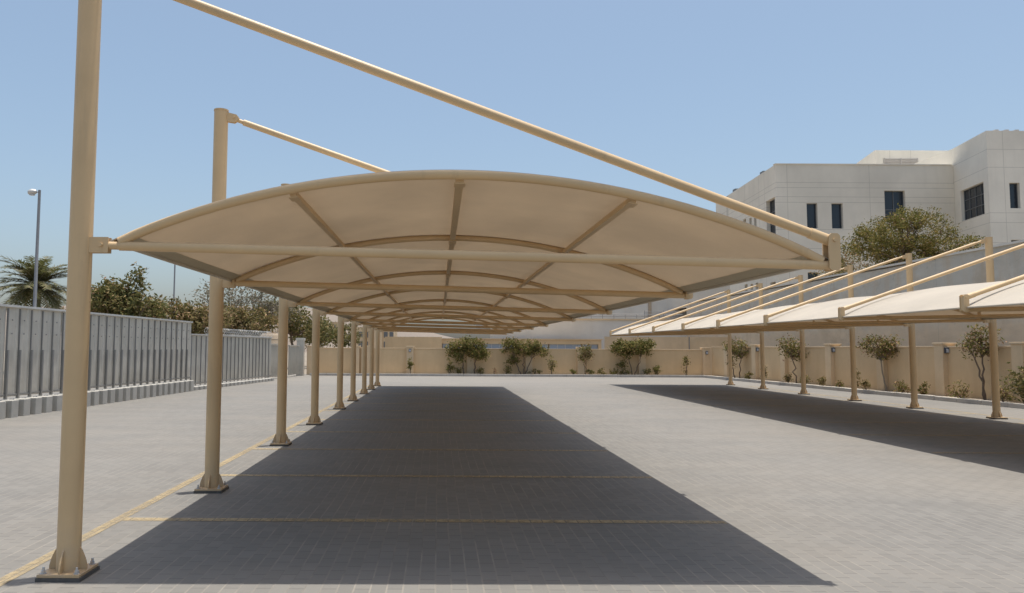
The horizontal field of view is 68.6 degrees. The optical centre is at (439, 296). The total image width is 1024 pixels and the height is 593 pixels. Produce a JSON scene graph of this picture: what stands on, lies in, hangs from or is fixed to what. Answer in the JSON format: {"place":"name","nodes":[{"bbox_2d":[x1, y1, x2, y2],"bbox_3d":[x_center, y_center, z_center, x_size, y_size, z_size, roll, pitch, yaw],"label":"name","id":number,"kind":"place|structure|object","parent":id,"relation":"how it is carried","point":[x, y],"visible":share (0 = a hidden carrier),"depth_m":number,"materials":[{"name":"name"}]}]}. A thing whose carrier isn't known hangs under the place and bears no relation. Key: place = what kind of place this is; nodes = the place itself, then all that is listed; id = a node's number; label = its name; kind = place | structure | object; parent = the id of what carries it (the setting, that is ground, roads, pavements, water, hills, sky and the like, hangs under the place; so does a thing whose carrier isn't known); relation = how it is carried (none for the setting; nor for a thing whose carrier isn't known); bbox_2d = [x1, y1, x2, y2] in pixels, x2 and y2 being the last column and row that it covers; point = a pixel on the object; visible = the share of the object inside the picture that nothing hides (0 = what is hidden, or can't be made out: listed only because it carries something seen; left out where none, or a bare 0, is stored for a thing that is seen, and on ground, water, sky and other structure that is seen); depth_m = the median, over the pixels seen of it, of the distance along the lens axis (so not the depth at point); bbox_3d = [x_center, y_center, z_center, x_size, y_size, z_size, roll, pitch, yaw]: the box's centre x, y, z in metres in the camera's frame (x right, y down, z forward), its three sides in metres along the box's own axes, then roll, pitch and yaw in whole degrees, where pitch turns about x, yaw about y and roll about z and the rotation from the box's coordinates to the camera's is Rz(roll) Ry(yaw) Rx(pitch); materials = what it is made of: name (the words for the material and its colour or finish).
{"place":"outdoors","nodes":[
{"label":"outdoors","id":0,"kind":"place"},
{"bbox_2d":[3,351,306,380],"bbox_3d":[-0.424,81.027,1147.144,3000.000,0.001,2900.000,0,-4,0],"label":"ground","id":1,"kind":"structure","parent":0,"point":[305,365],"depth_m":73.11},
{"bbox_2d":[0,255,67,312],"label":"date palm","id":2,"kind":"object","parent":1,"relation":"on","point":[49,295],"visible":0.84,"depth_m":47.47,"materials":[{"name":"green plant"}]},
{"bbox_2d":[28,189,40,306],"bbox_3d":[-24.719,-0.975,45.166,0.877,11.220,0.400,0,-4,0],"label":"street lamp","id":3,"kind":"object","parent":1,"relation":"on","point":[32,192],"visible":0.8,"depth_m":45.26,"materials":[{"name":"grey metal"}]},
{"bbox_2d":[90,261,177,329],"bbox_3d":[-15.877,1.217,38.005,5.530,6.077,3.501,0,-4,0],"label":"broadleaf tree","id":4,"kind":"object","parent":1,"relation":"on","point":[110,297],"visible":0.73,"depth_m":37.51,"materials":[{"name":"green plant"}]},
{"bbox_2d":[173,264,175,303],"bbox_3d":[-21.404,0.786,60.081,0.225,9.800,0.225,0,-4,0],"label":"street lamp","id":5,"kind":"object","parent":1,"relation":"on","point":[174,283],"visible":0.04,"depth_m":60.15,"materials":[{"name":"grey metal"}]},
{"bbox_2d":[139,294,235,340],"bbox_3d":[-13.636,2.104,39.983,5.912,4.579,3.220,0,-4,0],"label":"broadleaf tree","id":6,"kind":"object","parent":1,"relation":"on","point":[199,324],"visible":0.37,"depth_m":39.54,"materials":[{"name":"green plant"}]},
{"bbox_2d":[204,302,278,336],"bbox_3d":[-12.633,2.502,46.951,5.919,4.728,3.382,0,-4,0],"label":"broadleaf tree","id":7,"kind":"object","parent":1,"relation":"on","point":[242,319],"visible":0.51,"depth_m":46.59,"materials":[{"name":"green plant"}]},
{"bbox_2d":[184,278,302,338],"bbox_3d":[-14.623,1.911,56.133,8.802,7.240,4.472,0,-4,0],"label":"sparse tree","id":8,"kind":"object","parent":1,"relation":"on","point":[252,298],"visible":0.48,"depth_m":55.79,"materials":[{"name":"green plant"}]},
{"bbox_2d":[262,297,344,347],"bbox_3d":[-11.111,2.741,59.922,7.035,6.064,3.811,0,-4,0],"label":"broadleaf tree","id":9,"kind":"object","parent":1,"relation":"on","point":[303,330],"visible":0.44,"depth_m":59.69,"materials":[{"name":"green plant"}]},
{"bbox_2d":[289,319,362,348],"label":"broadleaf tree","id":10,"kind":"object","parent":1,"relation":"on","point":[348,335],"visible":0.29,"depth_m":65.60,"materials":[{"name":"green plant"}]},
{"bbox_2d":[490,311,685,348],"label":"retaining wall","id":11,"kind":"structure","parent":1,"relation":"on","point":[581,328],"depth_m":57.96,"materials":[{"name":"grey concrete"}]},
{"bbox_2d":[685,240,1023,346],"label":"retaining wall","id":12,"kind":"structure","parent":1,"relation":"on","point":[1009,265],"depth_m":31.33,"materials":[{"name":"grey concrete"}]},
{"bbox_2d":[4,305,451,351],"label":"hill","id":13,"kind":"structure","parent":0,"point":[333,318],"depth_m":292.49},
{"bbox_2d":[260,332,277,343],"bbox_3d":[-9.567,3.282,42.371,1.280,2.500,1.280,0,-4,0],"label":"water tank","id":14,"kind":"object","parent":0,"point":[274,339],"visible":0.23,"depth_m":41.92,"materials":[{"name":"beige"}]},
{"bbox_2d":[356,327,396,347],"bbox_3d":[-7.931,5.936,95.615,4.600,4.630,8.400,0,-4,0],"label":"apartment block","id":15,"kind":"structure","parent":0,"point":[383,334],"depth_m":91.83,"materials":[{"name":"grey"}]},
{"bbox_2d":[385,337,602,348],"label":"building","id":16,"kind":"structure","parent":0,"point":[417,342],"depth_m":51.88,"materials":[{"name":"beige paint"}]},
{"bbox_2d":[485,344,510,347],"bbox_3d":[4.182,3.474,52.006,2.200,0.350,0.060,0,-4,0],"label":"window","id":17,"kind":"structure","parent":16,"relation":"in","point":[488,345],"depth_m":51.99,"materials":[{"name":"glass"}]},
{"bbox_2d":[549,344,580,348],"bbox_3d":[8.782,3.498,52.006,2.200,0.350,0.060,0,-4,0],"label":"window","id":18,"kind":"structure","parent":16,"relation":"in","point":[551,346],"depth_m":51.99,"materials":[{"name":"glass"}]},
{"bbox_2d":[582,344,597,348],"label":"window","id":19,"kind":"structure","parent":16,"relation":"in","point":[594,346],"depth_m":51.99,"materials":[{"name":"glass"}]},
{"bbox_2d":[0,374,1023,592],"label":"paving","id":20,"kind":"structure","parent":0,"point":[794,494],"depth_m":8.60,"materials":[{"name":"stone"}]},
{"bbox_2d":[0,304,193,418],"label":"hoarding","id":21,"kind":"object","parent":20,"relation":"on","point":[146,350],"visible":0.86,"depth_m":21.38,"materials":[{"name":"metal"}]},
{"bbox_2d":[0,385,368,585],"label":"parking markings","id":22,"kind":"object","parent":20,"relation":"on","point":[35,561],"visible":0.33,"depth_m":7.28,"materials":[{"name":"yellow paint"}]},
{"bbox_2d":[189,328,273,390],"bbox_3d":[-8.887,2.664,32.751,0.482,2.451,8.969,0,-4,7],"label":"hoarding","id":23,"kind":"object","parent":20,"relation":"on","point":[248,357],"visible":0.81,"depth_m":32.84,"materials":[{"name":"metal"}]},
{"bbox_2d":[266,337,305,377],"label":"metal gate","id":24,"kind":"structure","parent":20,"relation":"on","point":[296,355],"depth_m":42.01,"materials":[{"name":"grey metal"}]},
{"bbox_2d":[123,386,727,523],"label":"parking markings","id":25,"kind":"object","parent":20,"relation":"on","point":[410,520],"visible":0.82,"depth_m":9.55,"materials":[{"name":"yellow paint"}]},
{"bbox_2d":[35,0,840,582],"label":"carport","id":26,"kind":"object","parent":20,"relation":"on","point":[379,250],"visible":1,"depth_m":6.73,"materials":[{"name":"beige fabric"}]},
{"bbox_2d":[310,373,702,377],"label":"kerb","id":27,"kind":"structure","parent":20,"relation":"on","point":[525,375],"depth_m":43.77,"materials":[{"name":"concrete"}]},
{"bbox_2d":[307,345,710,374],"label":"boundary wall","id":28,"kind":"structure","parent":20,"relation":"on","point":[436,361],"depth_m":45.13,"materials":[{"name":"beige paint"}]},
{"bbox_2d":[610,237,1023,418],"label":"carport","id":29,"kind":"object","parent":20,"relation":"on","point":[990,301],"visible":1,"depth_m":18.35,"materials":[{"name":"beige fabric"}]},
{"bbox_2d":[625,386,1023,453],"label":"parking markings","id":30,"kind":"object","parent":20,"relation":"on","point":[879,422],"visible":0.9,"depth_m":18.25,"materials":[{"name":"yellow paint"}]},
{"bbox_2d":[702,375,1023,408],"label":"kerb","id":31,"kind":"structure","parent":20,"relation":"on","point":[967,401],"depth_m":27.18,"materials":[{"name":"concrete"}]},
{"bbox_2d":[708,375,1022,403],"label":"planter soil","id":32,"kind":"structure","parent":20,"relation":"on","point":[877,390],"depth_m":28.98,"materials":[{"name":"brown soil"}]},
{"bbox_2d":[721,338,750,377],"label":"slim tree","id":33,"kind":"object","parent":32,"relation":"on","point":[736,348],"visible":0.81,"depth_m":40.39,"materials":[{"name":"green plant"}]},
{"bbox_2d":[744,371,753,378],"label":"ground plant","id":34,"kind":"object","parent":32,"relation":"on","point":[748,373],"visible":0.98,"depth_m":39.16,"materials":[{"name":"green plant"}]},
{"bbox_2d":[783,372,793,382],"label":"ground plant","id":35,"kind":"object","parent":32,"relation":"on","point":[787,376],"visible":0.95,"depth_m":35.19,"materials":[{"name":"green plant"}]},
{"bbox_2d":[775,333,808,382],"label":"slim tree","id":36,"kind":"object","parent":32,"relation":"on","point":[791,350],"visible":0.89,"depth_m":34.74,"materials":[{"name":"green plant"}]},
{"bbox_2d":[815,376,826,385],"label":"ground plant","id":37,"kind":"object","parent":32,"relation":"on","point":[821,381],"visible":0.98,"depth_m":32.30,"materials":[{"name":"green plant"}]},
{"bbox_2d":[835,380,844,386],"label":"ground plant","id":38,"kind":"object","parent":32,"relation":"on","point":[839,383],"visible":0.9,"depth_m":31.11,"materials":[{"name":"green plant"}]},
{"bbox_2d":[856,367,860,385],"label":"ground plant","id":39,"kind":"object","parent":32,"relation":"on","point":[857,374],"visible":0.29,"depth_m":29.99,"materials":[{"name":"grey plant"}]},
{"bbox_2d":[859,379,870,389],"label":"ground plant","id":40,"kind":"object","parent":32,"relation":"on","point":[865,384],"visible":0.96,"depth_m":29.40,"materials":[{"name":"green plant"}]},
{"bbox_2d":[856,334,902,390],"bbox_3d":[16.910,2.536,28.480,1.656,2.238,1.200,0,-4,0],"label":"slim tree","id":41,"kind":"object","parent":32,"relation":"on","point":[885,345],"visible":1,"depth_m":28.42,"materials":[{"name":"green plant"}]},
{"bbox_2d":[892,379,910,392],"bbox_3d":[16.920,3.290,27.223,0.672,0.562,0.601,-2,-4,26],"label":"ground plant","id":42,"kind":"object","parent":32,"relation":"on","point":[901,384],"visible":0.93,"depth_m":27.20,"materials":[{"name":"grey plant"}]},
{"bbox_2d":[917,381,930,394],"bbox_3d":[16.953,3.243,26.150,0.486,0.569,0.588,0,-4,0],"label":"ground plant","id":43,"kind":"object","parent":32,"relation":"on","point":[922,391],"visible":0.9,"depth_m":26.09,"materials":[{"name":"green plant"}]},
{"bbox_2d":[945,380,972,398],"bbox_3d":[17.009,3.096,24.450,0.822,0.753,0.710,4,-5,-43],"label":"ground plant","id":44,"kind":"object","parent":32,"relation":"on","point":[962,394],"visible":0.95,"depth_m":24.42,"materials":[{"name":"green plant"}]},
{"bbox_2d":[956,323,1006,399],"bbox_3d":[17.102,2.059,23.631,1.412,2.529,1.105,0,-4,0],"label":"slim tree","id":45,"kind":"object","parent":32,"relation":"on","point":[979,341],"visible":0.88,"depth_m":23.59,"materials":[{"name":"green plant"}]},
{"bbox_2d":[1000,386,1012,401],"bbox_3d":[17.191,2.978,22.780,0.636,0.570,0.577,0,-4,0],"label":"ground plant","id":46,"kind":"object","parent":32,"relation":"on","point":[1006,395],"visible":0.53,"depth_m":22.70,"materials":[{"name":"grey plant"}]},
{"bbox_2d":[999,362,1023,403],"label":"shrub","id":47,"kind":"object","parent":32,"relation":"on","point":[1019,386],"visible":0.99,"depth_m":21.90,"materials":[{"name":"green plant"}]},
{"bbox_2d":[711,342,1023,402],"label":"boundary wall","id":48,"kind":"structure","parent":20,"relation":"on","point":[939,370],"depth_m":28.67,"materials":[{"name":"beige paint"}]},
{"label":"planter soil","id":49,"kind":"structure","parent":20,"relation":"on","visible":0},
{"bbox_2d":[406,357,413,373],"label":"shrub","id":50,"kind":"object","parent":49,"relation":"on","point":[411,363],"visible":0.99,"depth_m":44.47,"materials":[{"name":"green plant"}]},
{"bbox_2d":[446,357,455,373],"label":"shrub","id":51,"kind":"object","parent":49,"relation":"on","point":[450,367],"visible":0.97,"depth_m":44.42,"materials":[{"name":"green plant"}]},
{"bbox_2d":[444,335,492,373],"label":"tree","id":52,"kind":"object","parent":49,"relation":"on","point":[478,352],"visible":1,"depth_m":44.52,"materials":[{"name":"green plant"}]},
{"bbox_2d":[477,366,484,373],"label":"ground plant","id":53,"kind":"object","parent":49,"relation":"on","point":[480,370],"visible":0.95,"depth_m":44.45,"materials":[{"name":"green plant"}]},
{"bbox_2d":[503,365,512,373],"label":"ground plant","id":54,"kind":"object","parent":49,"relation":"on","point":[506,370],"visible":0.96,"depth_m":44.45,"materials":[{"name":"green plant"}]},
{"bbox_2d":[498,336,549,373],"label":"tree","id":55,"kind":"object","parent":49,"relation":"on","point":[528,348],"visible":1,"depth_m":44.48,"materials":[{"name":"green plant"}]},
{"bbox_2d":[527,368,542,373],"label":"ground plant","id":56,"kind":"object","parent":49,"relation":"on","point":[538,371],"visible":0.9,"depth_m":44.34,"materials":[{"name":"green plant"}]},
{"bbox_2d":[547,354,557,372],"bbox_3d":[6.760,4.075,44.555,0.680,1.274,0.657,0,-4,0],"label":"shrub","id":57,"kind":"object","parent":49,"relation":"on","point":[551,365],"visible":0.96,"depth_m":44.51,"materials":[{"name":"green plant"}]},
{"bbox_2d":[576,342,594,373],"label":"young tree","id":58,"kind":"object","parent":49,"relation":"on","point":[587,355],"visible":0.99,"depth_m":44.49,"materials":[{"name":"green plant"}]},
{"bbox_2d":[586,369,595,374],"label":"ground plant","id":59,"kind":"object","parent":49,"relation":"on","point":[589,373],"visible":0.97,"depth_m":44.30,"materials":[{"name":"green plant"}]},
{"bbox_2d":[597,368,605,374],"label":"ground plant","id":60,"kind":"object","parent":49,"relation":"on","point":[602,372],"visible":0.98,"depth_m":44.33,"materials":[{"name":"green plant"}]},
{"bbox_2d":[609,368,618,374],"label":"ground plant","id":61,"kind":"object","parent":49,"relation":"on","point":[613,372],"visible":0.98,"depth_m":44.38,"materials":[{"name":"green plant"}]},
{"bbox_2d":[619,367,631,374],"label":"ground plant","id":62,"kind":"object","parent":49,"relation":"on","point":[622,371],"visible":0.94,"depth_m":44.39,"materials":[{"name":"green plant"}]},
{"bbox_2d":[607,337,655,374],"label":"tree","id":63,"kind":"object","parent":49,"relation":"on","point":[635,347],"visible":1,"depth_m":44.47,"materials":[{"name":"green plant"}]},
{"bbox_2d":[642,368,651,374],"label":"ground plant","id":64,"kind":"object","parent":49,"relation":"on","point":[647,371],"visible":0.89,"depth_m":44.36,"materials":[{"name":"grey plant"}]},
{"bbox_2d":[652,365,661,374],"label":"shrub","id":65,"kind":"object","parent":49,"relation":"on","point":[656,369],"visible":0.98,"depth_m":44.47,"materials":[{"name":"green plant"}]},
{"bbox_2d":[681,355,690,374],"bbox_3d":[14.717,4.112,44.458,0.696,1.268,0.625,4,-5,-44],"label":"shrub","id":66,"kind":"object","parent":49,"relation":"on","point":[685,358],"visible":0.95,"depth_m":44.49,"materials":[{"name":"green plant"}]},
{"bbox_2d":[0,0,1023,337],"label":"sky","id":67,"kind":"structure","parent":0,"point":[711,95],"materials":[{"name":"blue"}]},
{"bbox_2d":[604,337,727,374],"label":"garden wall","id":68,"kind":"structure","parent":0,"point":[697,343],"depth_m":48.91,"materials":[{"name":"beige paint"}]},
{"label":"terrace","id":69,"kind":"structure","parent":0,"visible":0},
{"bbox_2d":[475,286,728,328],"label":"terrace wall","id":70,"kind":"structure","parent":69,"relation":"on","point":[668,304],"depth_m":62.09,"materials":[{"name":"grey concrete"}]},
{"bbox_2d":[809,261,846,276],"bbox_3d":[20.429,-1.278,38.665,2.185,1.812,2.010,-2,-5,35],"label":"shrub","id":71,"kind":"object","parent":69,"relation":"on","point":[842,271],"visible":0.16,"depth_m":38.47,"materials":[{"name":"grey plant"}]},
{"bbox_2d":[827,246,870,272],"bbox_3d":[21.465,-1.450,39.474,2.508,2.410,2.414,2,-4,-23],"label":"shrub","id":72,"kind":"object","parent":69,"relation":"on","point":[845,260],"visible":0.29,"depth_m":39.22,"materials":[{"name":"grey plant"}]},
{"bbox_2d":[716,130,1023,292],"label":"office building","id":73,"kind":"structure","parent":69,"relation":"on","point":[974,185],"depth_m":55.62,"materials":[{"name":"grey"}]},
{"bbox_2d":[770,199,775,233],"bbox_3d":[25.557,-6.017,56.722,0.100,2.800,1.800,0,-4,4],"label":"window","id":74,"kind":"structure","parent":73,"relation":"in","point":[772,203],"depth_m":57.29,"materials":[{"name":"blue glass"}]},
{"bbox_2d":[807,204,816,227],"bbox_3d":[27.792,-5.998,55.817,0.800,1.900,0.100,0,-4,0],"label":"window","id":75,"kind":"structure","parent":73,"relation":"in","point":[811,208],"depth_m":55.81,"materials":[{"name":"blue glass"}]},
{"bbox_2d":[808,273,816,278],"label":"window","id":76,"kind":"structure","parent":73,"relation":"in","point":[810,276],"depth_m":55.51,"materials":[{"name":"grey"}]},
{"bbox_2d":[831,204,841,228],"bbox_3d":[29.662,-5.988,55.817,0.840,1.900,0.100,0,-4,0],"label":"window","id":77,"kind":"structure","parent":73,"relation":"in","point":[836,208],"depth_m":55.82,"materials":[{"name":"blue glass"}]},
{"bbox_2d":[884,191,903,220],"bbox_3d":[33.996,-6.713,55.869,1.540,2.360,0.100,0,-4,0],"label":"window","id":78,"kind":"structure","parent":73,"relation":"in","point":[892,198],"depth_m":55.89,"materials":[{"name":"blue glass"}]},
{"bbox_2d":[964,183,984,219],"bbox_3d":[38.223,-6.729,53.072,0.100,2.250,3.200,0,-4,11],"label":"window","id":79,"kind":"structure","parent":73,"relation":"in","point":[974,196],"depth_m":53.32,"materials":[{"name":"grey glass"}]},
{"bbox_2d":[1009,183,1017,207],"bbox_3d":[39.307,-6.880,51.171,0.700,1.760,0.100,0,-4,0],"label":"window","id":80,"kind":"structure","parent":73,"relation":"in","point":[1013,186],"depth_m":51.18,"materials":[{"name":"blue glass"}]},
{"bbox_2d":[840,203,984,268],"bbox_3d":[26.740,-2.805,42.318,8.096,5.236,4.422,0,-4,0],"label":"acacia tree","id":81,"kind":"object","parent":69,"relation":"on","point":[906,244],"visible":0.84,"depth_m":41.93,"materials":[{"name":"green plant"}]}
]}

